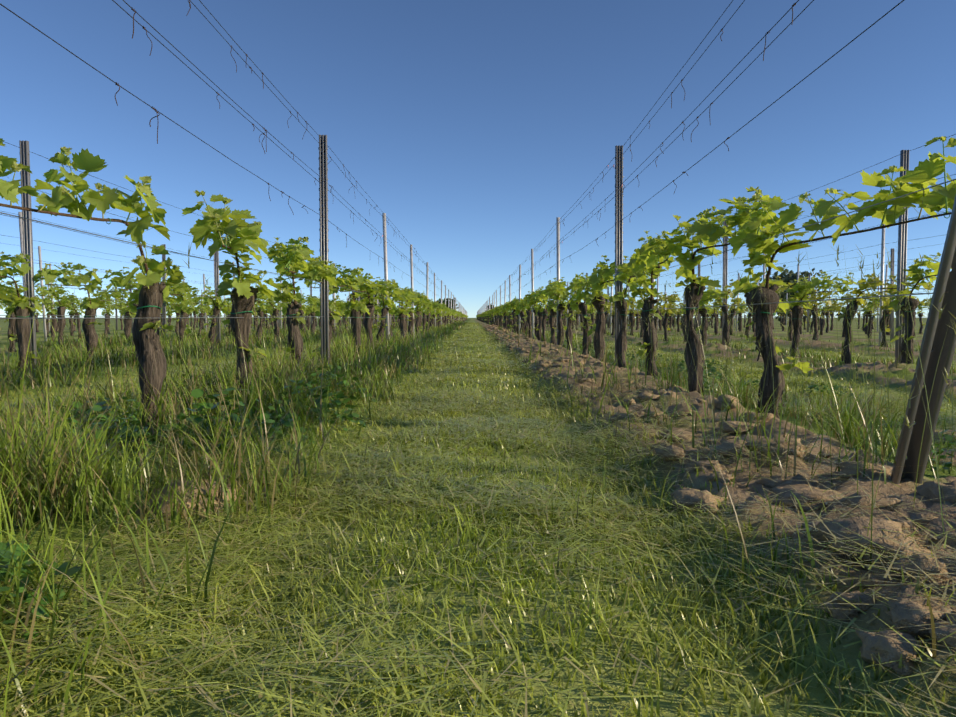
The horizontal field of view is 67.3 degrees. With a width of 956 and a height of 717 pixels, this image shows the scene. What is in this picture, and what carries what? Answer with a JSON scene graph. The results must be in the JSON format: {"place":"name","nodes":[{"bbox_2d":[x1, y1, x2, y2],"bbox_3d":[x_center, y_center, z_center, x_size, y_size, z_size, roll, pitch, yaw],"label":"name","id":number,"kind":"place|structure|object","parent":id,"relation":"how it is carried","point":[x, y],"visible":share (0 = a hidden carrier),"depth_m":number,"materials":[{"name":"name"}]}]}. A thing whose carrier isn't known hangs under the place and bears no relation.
{"place":"outdoors","nodes":[
{"label":"outdoors","id":0,"kind":"place"},
{"bbox_2d":[0,318,955,716],"bbox_3d":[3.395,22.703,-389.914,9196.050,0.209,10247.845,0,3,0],"label":"ground","id":1,"kind":"structure","parent":0,"point":[906,492],"depth_m":1.80,"materials":[{"name":"green plant"}]},
{"bbox_2d":[0,283,17,351],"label":"vine","id":2,"kind":"object","parent":1,"relation":"on","point":[11,332],"visible":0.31,"depth_m":11.92,"materials":[{"name":"green plant"}]},
{"bbox_2d":[0,251,42,371],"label":"vine","id":3,"kind":"object","parent":1,"relation":"on","point":[21,310],"visible":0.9,"depth_m":7.23,"materials":[{"name":"green plant"}]},
{"bbox_2d":[18,212,24,295],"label":"post","id":4,"kind":"object","parent":1,"relation":"on","point":[20,230],"visible":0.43,"depth_m":12.32,"materials":[{"name":"metal"}]},
{"bbox_2d":[19,140,36,372],"bbox_3d":[-4.649,-0.790,7.442,0.092,2.882,0.052,0,3,-6],"label":"post","id":5,"kind":"object","parent":1,"relation":"on","point":[24,152],"visible":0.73,"depth_m":7.40,"materials":[{"name":"metal"}]},
{"bbox_2d":[0,280,71,348],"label":"vine","id":6,"kind":"object","parent":1,"relation":"on","point":[61,309],"visible":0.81,"depth_m":13.33,"materials":[{"name":"green plant"}]},
{"bbox_2d":[38,246,46,340],"bbox_3d":[-10.961,-1.380,18.105,0.148,2.882,0.055,-3,5,-47],"label":"post","id":7,"kind":"object","parent":1,"relation":"on","point":[42,297],"visible":0.48,"depth_m":18.08,"materials":[{"name":"metal"}]},
{"bbox_2d":[35,294,57,340],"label":"vine","id":8,"kind":"object","parent":1,"relation":"on","point":[46,302],"visible":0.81,"depth_m":18.40,"materials":[{"name":"green plant"}]},
{"bbox_2d":[40,303,55,336],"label":"trellis post","id":9,"kind":"object","parent":1,"relation":"on","point":[47,321],"visible":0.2,"depth_m":23.46,"materials":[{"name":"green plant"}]},
{"bbox_2d":[48,301,76,335],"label":"vine","id":10,"kind":"object","parent":1,"relation":"on","point":[72,323],"visible":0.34,"depth_m":24.81,"materials":[{"name":"green plant"}]},
{"bbox_2d":[34,262,105,364],"bbox_3d":[-4.628,-0.446,8.181,0.377,1.311,1.553,0,4,-7],"label":"vine","id":11,"kind":"object","parent":1,"relation":"on","point":[88,327],"visible":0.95,"depth_m":8.57,"materials":[{"name":"green plant"}]},
{"bbox_2d":[59,293,84,338],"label":"vine","id":12,"kind":"object","parent":1,"relation":"on","point":[72,297],"visible":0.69,"depth_m":19.71,"materials":[{"name":"green plant"}]},
{"bbox_2d":[0,138,186,436],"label":"vine","id":13,"kind":"object","parent":1,"relation":"on","point":[146,328],"visible":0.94,"depth_m":3.24,"materials":[{"name":"green plant"}]},
{"bbox_2d":[73,296,113,337],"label":"vine","id":14,"kind":"object","parent":1,"relation":"on","point":[79,302],"visible":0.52,"depth_m":21.10,"materials":[{"name":"green plant"}]},
{"bbox_2d":[96,287,135,341],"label":"vine","id":15,"kind":"object","parent":1,"relation":"on","point":[127,312],"visible":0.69,"depth_m":15.98,"materials":[{"name":"green plant"}]},
{"bbox_2d":[105,298,129,335],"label":"vine","id":16,"kind":"object","parent":1,"relation":"on","point":[120,301],"visible":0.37,"depth_m":22.16,"materials":[{"name":"green plant"}]},
{"bbox_2d":[100,266,139,311],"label":"vine","id":17,"kind":"object","parent":1,"relation":"on","point":[116,281],"visible":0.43,"depth_m":8.99,"materials":[{"name":"green plant"}]},
{"bbox_2d":[162,244,165,336],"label":"post","id":18,"kind":"object","parent":1,"relation":"on","point":[163,306],"visible":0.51,"depth_m":17.90,"materials":[{"name":"metal"}]},
{"bbox_2d":[164,296,185,337],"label":"vine","id":19,"kind":"object","parent":1,"relation":"on","point":[171,300],"visible":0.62,"depth_m":18.69,"materials":[{"name":"green plant"}]},
{"bbox_2d":[158,275,196,345],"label":"vine","id":20,"kind":"object","parent":1,"relation":"on","point":[177,289],"visible":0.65,"depth_m":11.44,"materials":[{"name":"green plant"}]},
{"bbox_2d":[180,301,198,332],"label":"vine","id":21,"kind":"object","parent":1,"relation":"on","point":[195,319],"visible":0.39,"depth_m":27.86,"materials":[{"name":"green plant"}]},
{"bbox_2d":[177,294,208,335],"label":"vine","id":22,"kind":"object","parent":1,"relation":"on","point":[197,301],"visible":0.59,"depth_m":20.18,"materials":[{"name":"green plant"}]},
{"bbox_2d":[180,281,227,348],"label":"vine","id":23,"kind":"object","parent":1,"relation":"on","point":[223,308],"visible":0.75,"depth_m":12.78,"materials":[{"name":"green plant"}]},
{"bbox_2d":[213,241,220,348],"bbox_3d":[-4.688,-1.085,12.910,0.091,2.818,0.051,0,5,-4],"label":"post","id":24,"kind":"object","parent":1,"relation":"on","point":[216,280],"visible":0.51,"depth_m":12.87,"materials":[{"name":"metal"}]},
{"bbox_2d":[206,299,231,335],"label":"vine","id":25,"kind":"object","parent":1,"relation":"on","point":[229,311],"visible":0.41,"depth_m":22.80,"materials":[{"name":"green plant"}]},
{"bbox_2d":[182,190,281,392],"bbox_3d":[-1.358,-0.197,4.121,0.433,1.323,1.524,-2,4,-13],"label":"vine","id":26,"kind":"object","parent":1,"relation":"on","point":[243,293],"visible":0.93,"depth_m":4.52,"materials":[{"name":"green plant"}]},
{"bbox_2d":[226,292,266,341],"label":"vine","id":27,"kind":"object","parent":1,"relation":"on","point":[259,311],"visible":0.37,"depth_m":15.47,"materials":[{"name":"green plant"}]},
{"bbox_2d":[262,303,271,328],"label":"vine","id":28,"kind":"object","parent":1,"relation":"on","point":[266,315],"visible":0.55,"depth_m":26.99,"materials":[{"name":"green plant"}]},
{"bbox_2d":[255,291,282,340],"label":"vine","id":29,"kind":"object","parent":1,"relation":"on","point":[276,331],"visible":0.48,"depth_m":16.81,"materials":[{"name":"green plant"}]},
{"bbox_2d":[267,236,316,367],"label":"vine","id":30,"kind":"object","parent":1,"relation":"on","point":[289,259],"visible":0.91,"depth_m":6.12,"materials":[{"name":"green plant"}]},
{"bbox_2d":[288,293,305,332],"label":"vine","id":31,"kind":"object","parent":1,"relation":"on","point":[301,311],"visible":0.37,"depth_m":19.60,"materials":[{"name":"green plant"}]},
{"bbox_2d":[304,304,312,329],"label":"vine","id":32,"kind":"object","parent":1,"relation":"on","point":[307,308],"visible":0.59,"depth_m":33.67,"materials":[{"name":"green plant"}]},
{"bbox_2d":[306,295,319,334],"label":"vine","id":33,"kind":"object","parent":1,"relation":"on","point":[313,300],"visible":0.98,"depth_m":20.77,"materials":[{"name":"green plant"}]},
{"bbox_2d":[298,256,345,364],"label":"vine","id":34,"kind":"object","parent":1,"relation":"on","point":[317,271],"visible":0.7,"depth_m":7.15,"materials":[{"name":"green plant"}]},
{"bbox_2d":[318,135,328,372],"bbox_3d":[-1.544,-0.774,7.219,0.091,2.892,0.053,0,3,-6],"label":"post","id":35,"kind":"object","parent":1,"relation":"on","point":[323,230],"visible":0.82,"depth_m":7.17,"materials":[{"name":"metal"}]},
{"bbox_2d":[304,263,369,355],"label":"vine","id":36,"kind":"object","parent":1,"relation":"on","point":[356,312],"visible":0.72,"depth_m":9.01,"materials":[{"name":"green plant"}]},
{"bbox_2d":[329,272,380,354],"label":"vine","id":37,"kind":"object","parent":1,"relation":"on","point":[364,288],"visible":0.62,"depth_m":10.48,"materials":[{"name":"green plant"}]},
{"bbox_2d":[368,277,395,341],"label":"vine","id":38,"kind":"object","parent":1,"relation":"on","point":[382,290],"visible":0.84,"depth_m":12.07,"materials":[{"name":"green plant"}]},
{"bbox_2d":[382,213,389,342],"bbox_3d":[-1.615,-1.094,12.696,0.139,2.911,0.054,-3,4,-41],"label":"post","id":39,"kind":"object","parent":1,"relation":"on","point":[385,255],"visible":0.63,"depth_m":12.62,"materials":[{"name":"metal"}]},
{"bbox_2d":[381,279,400,336],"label":"vine","id":40,"kind":"object","parent":1,"relation":"on","point":[394,285],"visible":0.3,"depth_m":12.46,"materials":[{"name":"green plant"}]},
{"bbox_2d":[391,287,412,338],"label":"vine","id":41,"kind":"object","parent":1,"relation":"on","point":[402,313],"visible":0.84,"depth_m":14.84,"materials":[{"name":"green plant"}]},
{"bbox_2d":[401,287,417,334],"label":"vine","id":42,"kind":"object","parent":1,"relation":"on","point":[408,302],"visible":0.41,"depth_m":16.28,"materials":[{"name":"green plant"}]},
{"bbox_2d":[410,244,414,336],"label":"post","id":43,"kind":"object","parent":1,"relation":"on","point":[411,261],"visible":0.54,"depth_m":18.18,"materials":[{"name":"metal"}]},
{"bbox_2d":[408,291,419,337],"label":"vine","id":44,"kind":"object","parent":1,"relation":"on","point":[411,320],"visible":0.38,"depth_m":17.75,"materials":[{"name":"green plant"}]},
{"bbox_2d":[414,290,427,333],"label":"vine","id":45,"kind":"object","parent":1,"relation":"on","point":[421,296],"visible":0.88,"depth_m":19.18,"materials":[{"name":"green plant"}]},
{"bbox_2d":[419,298,429,332],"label":"vine","id":46,"kind":"object","parent":1,"relation":"on","point":[426,313],"visible":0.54,"depth_m":22.16,"materials":[{"name":"green plant"}]},
{"bbox_2d":[418,299,434,332],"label":"vine","id":47,"kind":"object","parent":1,"relation":"on","point":[429,310],"visible":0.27,"depth_m":23.57,"materials":[{"name":"green plant"}]},
{"bbox_2d":[431,301,441,325],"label":"vine","id":48,"kind":"object","parent":1,"relation":"on","point":[437,304],"visible":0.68,"depth_m":27.71,"materials":[{"name":"green plant"}]},
{"bbox_2d":[436,298,457,309],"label":"trellis posts","id":49,"kind":"object","parent":1,"relation":"on","point":[455,308],"visible":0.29,"depth_m":297.66,"materials":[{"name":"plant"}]},
{"bbox_2d":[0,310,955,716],"bbox_3d":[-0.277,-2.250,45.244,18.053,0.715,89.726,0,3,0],"label":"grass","id":50,"kind":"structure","parent":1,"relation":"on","point":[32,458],"depth_m":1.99,"materials":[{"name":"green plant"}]},
{"bbox_2d":[0,327,955,648],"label":"weed leaves","id":51,"kind":"object","parent":1,"relation":"on","point":[196,393],"visible":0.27,"depth_m":3.08,"materials":[{"name":"green plant"}]},
{"bbox_2d":[0,241,955,567],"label":"seed stalks","id":52,"kind":"object","parent":1,"relation":"on","point":[752,367],"visible":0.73,"depth_m":2.85,"materials":[{"name":"green plant"}]},
{"bbox_2d":[508,297,518,332],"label":"vine","id":53,"kind":"object","parent":1,"relation":"on","point":[514,302],"visible":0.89,"depth_m":25.69,"materials":[{"name":"green plant"}]},
{"bbox_2d":[519,265,520,332],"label":"post","id":54,"kind":"object","parent":1,"relation":"on","point":[519,291],"visible":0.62,"depth_m":24.22,"materials":[{"name":"metal"}]},
{"bbox_2d":[515,301,537,333],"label":"vine","id":55,"kind":"object","parent":1,"relation":"on","point":[520,312],"visible":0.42,"depth_m":21.95,"materials":[{"name":"green plant"}]},
{"bbox_2d":[524,295,538,337],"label":"vine","id":56,"kind":"object","parent":1,"relation":"on","point":[529,311],"visible":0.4,"depth_m":19.29,"materials":[{"name":"green plant"}]},
{"bbox_2d":[531,249,533,338],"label":"post","id":57,"kind":"object","parent":1,"relation":"on","point":[532,274],"visible":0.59,"depth_m":18.80,"materials":[{"name":"metal"}]},
{"bbox_2d":[527,286,549,338],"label":"vine","id":58,"kind":"object","parent":1,"relation":"on","point":[535,305],"visible":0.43,"depth_m":18.01,"materials":[{"name":"green plant"}]},
{"bbox_2d":[531,287,548,339],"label":"vine","id":59,"kind":"object","parent":1,"relation":"on","point":[539,295],"visible":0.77,"depth_m":16.62,"materials":[{"name":"green plant"}]},
{"bbox_2d":[536,283,551,340],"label":"vine","id":60,"kind":"object","parent":1,"relation":"on","point":[544,312],"visible":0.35,"depth_m":15.49,"materials":[{"name":"green plant"}]},
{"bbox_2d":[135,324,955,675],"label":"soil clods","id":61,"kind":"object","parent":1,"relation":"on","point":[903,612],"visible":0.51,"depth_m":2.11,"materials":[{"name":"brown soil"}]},
{"bbox_2d":[546,292,564,344],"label":"vine","id":62,"kind":"object","parent":1,"relation":"on","point":[552,317],"visible":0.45,"depth_m":14.08,"materials":[{"name":"green plant"}]},
{"bbox_2d":[545,277,569,346],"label":"vine","id":63,"kind":"object","parent":1,"relation":"on","point":[555,287],"visible":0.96,"depth_m":12.80,"materials":[{"name":"green plant"}]},
{"bbox_2d":[556,217,559,344],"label":"post","id":64,"kind":"object","parent":1,"relation":"on","point":[558,246],"visible":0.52,"depth_m":13.29,"materials":[{"name":"metal"}]},
{"bbox_2d":[561,273,589,349],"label":"vine","id":65,"kind":"object","parent":1,"relation":"on","point":[575,285],"visible":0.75,"depth_m":11.55,"materials":[{"name":"green plant"}]},
{"bbox_2d":[569,265,613,354],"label":"vine","id":66,"kind":"object","parent":1,"relation":"on","point":[576,303],"visible":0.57,"depth_m":10.25,"materials":[{"name":"green plant"}]},
{"bbox_2d":[587,302,595,328],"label":"vine","id":67,"kind":"object","parent":1,"relation":"on","point":[590,312],"visible":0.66,"depth_m":27.96,"materials":[{"name":"green plant"}]},
{"bbox_2d":[609,302,614,334],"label":"vine","id":68,"kind":"object","parent":1,"relation":"on","point":[613,319],"visible":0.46,"depth_m":23.95,"materials":[{"name":"green plant"}]},
{"bbox_2d":[580,255,657,361],"bbox_3d":[1.619,-0.519,8.352,0.486,1.395,1.564,-1,4,-12],"label":"vine","id":69,"kind":"object","parent":1,"relation":"on","point":[596,299],"visible":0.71,"depth_m":8.89,"materials":[{"name":"green plant"}]},
{"bbox_2d":[615,145,622,365],"bbox_3d":[1.537,-0.857,7.837,0.092,2.878,0.052,-1,4,1],"label":"post","id":70,"kind":"object","parent":1,"relation":"on","point":[618,211],"visible":0.67,"depth_m":7.78,"materials":[{"name":"metal"}]},
{"bbox_2d":[627,297,635,335],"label":"vine","id":71,"kind":"object","parent":1,"relation":"on","point":[631,313],"visible":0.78,"depth_m":21.21,"materials":[{"name":"green plant"}]},
{"bbox_2d":[608,243,661,367],"bbox_3d":[1.578,-0.420,7.078,0.370,1.330,1.528,0,3,0],"label":"vine","id":72,"kind":"object","parent":1,"relation":"on","point":[634,263],"visible":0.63,"depth_m":7.63,"materials":[{"name":"green plant"}]},
{"bbox_2d":[635,297,645,337],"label":"vine","id":73,"kind":"object","parent":1,"relation":"on","point":[638,302],"visible":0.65,"depth_m":19.81,"materials":[{"name":"green plant"}]},
{"bbox_2d":[629,228,693,376],"bbox_3d":[1.409,-0.354,5.660,0.422,1.371,1.630,1,3,10],"label":"vine","id":74,"kind":"object","parent":1,"relation":"on","point":[659,250],"visible":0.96,"depth_m":6.20,"materials":[{"name":"green plant"}]},
{"bbox_2d":[654,291,679,331],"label":"vine","id":75,"kind":"object","parent":1,"relation":"on","point":[661,299],"visible":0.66,"depth_m":18.32,"materials":[{"name":"green plant"}]},
{"bbox_2d":[662,295,681,340],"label":"vine","id":76,"kind":"object","parent":1,"relation":"on","point":[667,314],"visible":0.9,"depth_m":17.13,"materials":[{"name":"green plant"}]},
{"bbox_2d":[675,303,685,331],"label":"vine","id":77,"kind":"object","parent":1,"relation":"on","point":[678,318],"visible":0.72,"depth_m":26.97,"materials":[{"name":"green plant"}]},
{"bbox_2d":[678,299,715,341],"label":"vine","id":78,"kind":"object","parent":1,"relation":"on","point":[684,329],"visible":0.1,"depth_m":15.86,"materials":[{"name":"green plant"}]},
{"bbox_2d":[694,287,729,344],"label":"vine","id":79,"kind":"object","parent":1,"relation":"on","point":[708,295],"visible":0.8,"depth_m":14.38,"materials":[{"name":"green plant"}]},
{"bbox_2d":[709,301,721,334],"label":"vine","id":80,"kind":"object","parent":1,"relation":"on","point":[715,324],"visible":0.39,"depth_m":22.86,"materials":[{"name":"green plant"}]},
{"bbox_2d":[722,220,727,344],"bbox_3d":[4.596,-1.164,13.372,0.091,2.817,0.051,0,3,3],"label":"post","id":81,"kind":"object","parent":1,"relation":"on","point":[725,263],"visible":0.58,"depth_m":13.33,"materials":[{"name":"metal"}]},
{"bbox_2d":[667,186,788,395],"bbox_3d":[1.478,-0.312,4.481,0.406,1.352,1.445,0,3,0],"label":"vine","id":82,"kind":"object","parent":1,"relation":"on","point":[709,234],"visible":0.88,"depth_m":4.88,"materials":[{"name":"green plant"}]},
{"bbox_2d":[728,297,745,334],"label":"vine","id":83,"kind":"object","parent":1,"relation":"on","point":[737,301],"visible":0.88,"depth_m":21.45,"materials":[{"name":"green plant"}]},
{"bbox_2d":[735,300,747,330],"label":"vine","id":84,"kind":"object","parent":1,"relation":"on","point":[741,307],"visible":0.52,"depth_m":29.06,"materials":[{"name":"green plant"}]},
{"bbox_2d":[713,276,782,345],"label":"vine","id":85,"kind":"object","parent":1,"relation":"on","point":[726,327],"visible":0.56,"depth_m":13.08,"materials":[{"name":"green plant"}]},
{"bbox_2d":[745,307,752,337],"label":"vine","id":86,"kind":"object","parent":1,"relation":"on","point":[747,329],"visible":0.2,"depth_m":20.22,"materials":[{"name":"brown plant"}]},
{"bbox_2d":[755,283,797,350],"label":"vine","id":87,"kind":"object","parent":1,"relation":"on","point":[776,291],"visible":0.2,"depth_m":10.90,"materials":[{"name":"green plant"}]},
{"bbox_2d":[756,264,822,324],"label":"grapevine","id":88,"kind":"object","parent":1,"relation":"on","point":[785,273],"visible":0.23,"depth_m":61.21,"materials":[{"name":"green plant"}]},
{"bbox_2d":[781,293,831,340],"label":"vine","id":89,"kind":"object","parent":1,"relation":"on","point":[790,334],"visible":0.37,"depth_m":17.53,"materials":[{"name":"green plant"}]},
{"bbox_2d":[784,271,857,357],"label":"vine","id":90,"kind":"object","parent":1,"relation":"on","point":[802,289],"visible":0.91,"depth_m":10.15,"materials":[{"name":"green plant"}]},
{"bbox_2d":[807,289,837,340],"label":"vine","id":91,"kind":"object","parent":1,"relation":"on","point":[815,309],"visible":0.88,"depth_m":16.10,"materials":[{"name":"green plant"}]},
{"bbox_2d":[822,303,838,332],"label":"vine","id":92,"kind":"object","parent":1,"relation":"on","point":[827,317],"visible":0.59,"depth_m":28.16,"materials":[{"name":"green plant"}]},
{"bbox_2d":[819,297,843,334],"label":"vine","id":93,"kind":"object","parent":1,"relation":"on","point":[822,324],"visible":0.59,"depth_m":22.24,"materials":[{"name":"green plant"}]},
{"bbox_2d":[727,136,955,419],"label":"vine","id":94,"kind":"object","parent":1,"relation":"on","point":[922,175],"visible":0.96,"depth_m":3.40,"materials":[{"name":"green plant"}]},
{"bbox_2d":[836,287,889,343],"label":"vine","id":95,"kind":"object","parent":1,"relation":"on","point":[867,295],"visible":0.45,"depth_m":14.25,"materials":[{"name":"green plant"}]},
{"bbox_2d":[862,294,895,337],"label":"vine","id":96,"kind":"object","parent":1,"relation":"on","point":[870,305],"visible":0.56,"depth_m":19.55,"materials":[{"name":"green plant"}]},
{"bbox_2d":[879,224,884,345],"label":"post","id":97,"kind":"object","parent":1,"relation":"on","point":[882,264],"visible":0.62,"depth_m":13.67,"materials":[{"name":"metal"}]},
{"bbox_2d":[837,274,933,363],"bbox_3d":[4.820,-0.406,8.475,0.339,1.225,1.387,-2,5,-14],"label":"vine","id":98,"kind":"object","parent":1,"relation":"on","point":[890,288],"visible":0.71,"depth_m":8.93,"materials":[{"name":"green plant"}]},
{"bbox_2d":[890,248,893,340],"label":"post","id":99,"kind":"object","parent":1,"relation":"on","point":[892,312],"visible":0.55,"depth_m":18.62,"materials":[{"name":"metal"}]},
{"bbox_2d":[879,290,913,346],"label":"vine","id":100,"kind":"object","parent":1,"relation":"on","point":[886,311],"visible":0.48,"depth_m":13.51,"materials":[{"name":"green plant"}]},
{"bbox_2d":[895,150,908,362],"bbox_3d":[4.657,-0.858,7.895,0.089,2.840,0.153,1,3,19],"label":"post","id":101,"kind":"object","parent":1,"relation":"on","point":[902,230],"visible":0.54,"depth_m":7.87,"materials":[{"name":"metal"}]},
{"bbox_2d":[888,252,951,363],"bbox_3d":[4.738,-0.470,7.102,0.452,1.301,1.787,-1,2,-11],"label":"vine","id":102,"kind":"object","parent":1,"relation":"on","point":[913,302],"visible":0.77,"depth_m":7.68,"materials":[{"name":"green plant"}]},
{"bbox_2d":[890,196,955,483],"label":"end post","id":103,"kind":"object","parent":1,"relation":"on","point":[936,331],"depth_m":2.23,"materials":[{"name":"metal"}]},
{"bbox_2d":[916,301,929,333],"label":"vine","id":104,"kind":"object","parent":1,"relation":"on","point":[920,320],"visible":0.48,"depth_m":27.26,"materials":[{"name":"green plant"}]},
{"bbox_2d":[0,0,955,318],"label":"trellis wires","id":105,"kind":"object","parent":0,"point":[410,244],"visible":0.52,"depth_m":4.86,"materials":[{"name":"grey metal"}]},
{"bbox_2d":[115,0,795,286],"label":"wire tendril clips","id":106,"kind":"object","parent":105,"relation":"attached to","point":[793,5],"visible":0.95,"depth_m":5.11,"materials":[{"name":"brown"}]},
{"bbox_2d":[0,0,955,317],"label":"sky","id":107,"kind":"structure","parent":0,"point":[474,126],"materials":[{"name":"blue"}]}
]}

